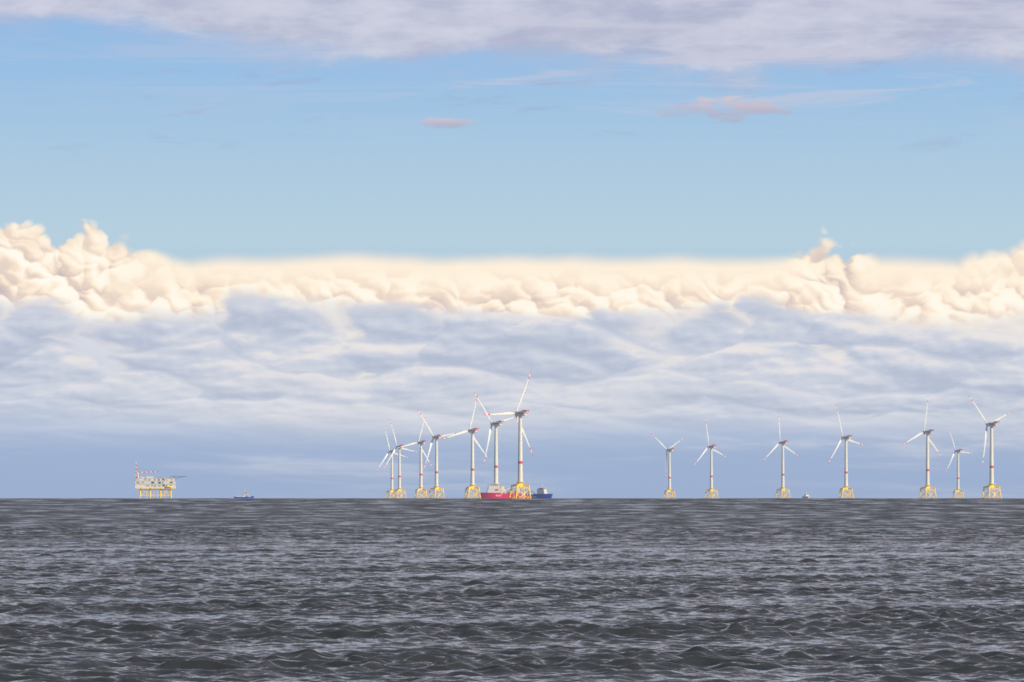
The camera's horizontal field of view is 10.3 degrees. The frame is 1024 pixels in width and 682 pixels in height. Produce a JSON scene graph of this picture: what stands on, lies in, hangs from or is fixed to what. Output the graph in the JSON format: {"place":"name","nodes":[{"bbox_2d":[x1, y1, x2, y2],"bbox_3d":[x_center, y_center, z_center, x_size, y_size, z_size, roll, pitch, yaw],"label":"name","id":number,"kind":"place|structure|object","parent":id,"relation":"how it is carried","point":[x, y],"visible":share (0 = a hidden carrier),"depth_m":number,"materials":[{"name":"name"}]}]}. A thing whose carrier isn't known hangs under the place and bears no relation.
{"place":"outdoors","nodes":[
{"label":"outdoors","id":0,"kind":"place"},
{"bbox_2d":[0,498,1023,681],"bbox_3d":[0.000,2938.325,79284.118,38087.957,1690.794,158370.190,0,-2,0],"label":"sea","id":1,"kind":"structure","parent":0,"point":[515,590],"depth_m":365.56,"materials":[{"name":"grey liquid"}]},
{"bbox_2d":[135,462,185,497],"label":"offshore platform","id":2,"kind":"structure","parent":1,"relation":"on","point":[150,482],"depth_m":7983.53,"materials":[{"name":"grey metal"}]},
{"bbox_2d":[234,490,253,498],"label":"ship","id":3,"kind":"object","parent":1,"relation":"on","point":[245,495],"visible":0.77,"depth_m":6994.36,"materials":[{"name":"blue metal"}]},
{"bbox_2d":[377,427,408,497],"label":"turbine","id":4,"kind":"object","parent":1,"relation":"in","point":[391,490],"visible":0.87,"depth_m":12703.77,"materials":[{"name":"grey metal"}]},
{"bbox_2d":[384,420,415,497],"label":"turbine","id":5,"kind":"object","parent":1,"relation":"in","point":[399,470],"visible":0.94,"depth_m":11594.03,"materials":[{"name":"grey metal"}]},
{"bbox_2d":[398,414,431,497],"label":"turbine","id":6,"kind":"object","parent":1,"relation":"in","point":[421,489],"visible":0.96,"depth_m":10758.02,"materials":[{"name":"grey metal"}]},
{"bbox_2d":[418,410,456,497],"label":"turbine","id":7,"kind":"object","parent":1,"relation":"in","point":[436,488],"visible":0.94,"depth_m":9788.04,"materials":[{"name":"grey metal"}]},
{"bbox_2d":[443,394,488,497],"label":"turbine","id":8,"kind":"object","parent":1,"relation":"in","point":[473,439],"visible":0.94,"depth_m":8845.36,"materials":[{"name":"grey metal"}]},
{"bbox_2d":[473,391,515,492],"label":"turbine","id":9,"kind":"object","parent":1,"relation":"in","point":[497,423],"visible":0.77,"depth_m":8014.34,"materials":[{"name":"grey metal"}]},
{"bbox_2d":[480,477,529,498],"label":"ship","id":10,"kind":"object","parent":1,"relation":"on","point":[495,491],"visible":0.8,"depth_m":7510.70,"materials":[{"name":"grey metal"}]},
{"bbox_2d":[484,372,532,498],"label":"turbine","id":11,"kind":"object","parent":1,"relation":"in","point":[520,414],"visible":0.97,"depth_m":7024.31,"materials":[{"name":"grey metal"}]},
{"bbox_2d":[525,483,552,497],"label":"ship","id":12,"kind":"object","parent":1,"relation":"on","point":[541,492],"visible":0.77,"depth_m":7690.80,"materials":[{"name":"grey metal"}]},
{"bbox_2d":[653,435,681,497],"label":"turbine","id":13,"kind":"object","parent":1,"relation":"in","point":[669,490],"visible":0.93,"depth_m":12310.97,"materials":[{"name":"grey metal"}]},
{"bbox_2d":[695,418,725,497],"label":"turbine","id":14,"kind":"object","parent":1,"relation":"in","point":[711,447],"visible":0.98,"depth_m":11593.88,"materials":[{"name":"grey metal"}]},
{"bbox_2d":[765,412,797,497],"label":"turbine","id":15,"kind":"object","parent":1,"relation":"in","point":[782,487],"visible":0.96,"depth_m":10758.04,"materials":[{"name":"grey metal"}]},
{"bbox_2d":[828,406,862,497],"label":"turbine","id":16,"kind":"object","parent":1,"relation":"in","point":[846,488],"visible":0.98,"depth_m":9868.83,"materials":[{"name":"grey metal"}]},
{"bbox_2d":[902,400,941,497],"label":"turbine","id":17,"kind":"object","parent":1,"relation":"in","point":[926,433],"visible":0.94,"depth_m":9046.48,"materials":[{"name":"grey metal"}]},
{"bbox_2d":[946,427,973,497],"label":"turbine","id":18,"kind":"object","parent":1,"relation":"in","point":[958,451],"visible":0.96,"depth_m":12569.78,"materials":[{"name":"grey metal"}]},
{"bbox_2d":[969,396,1010,497],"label":"turbine","id":19,"kind":"object","parent":1,"relation":"in","point":[991,480],"visible":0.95,"depth_m":8068.43,"materials":[{"name":"grey metal"}]},
{"bbox_2d":[0,0,1023,497],"label":"sky","id":20,"kind":"structure","parent":0,"point":[242,242],"materials":[{"name":"blue"}]}
]}

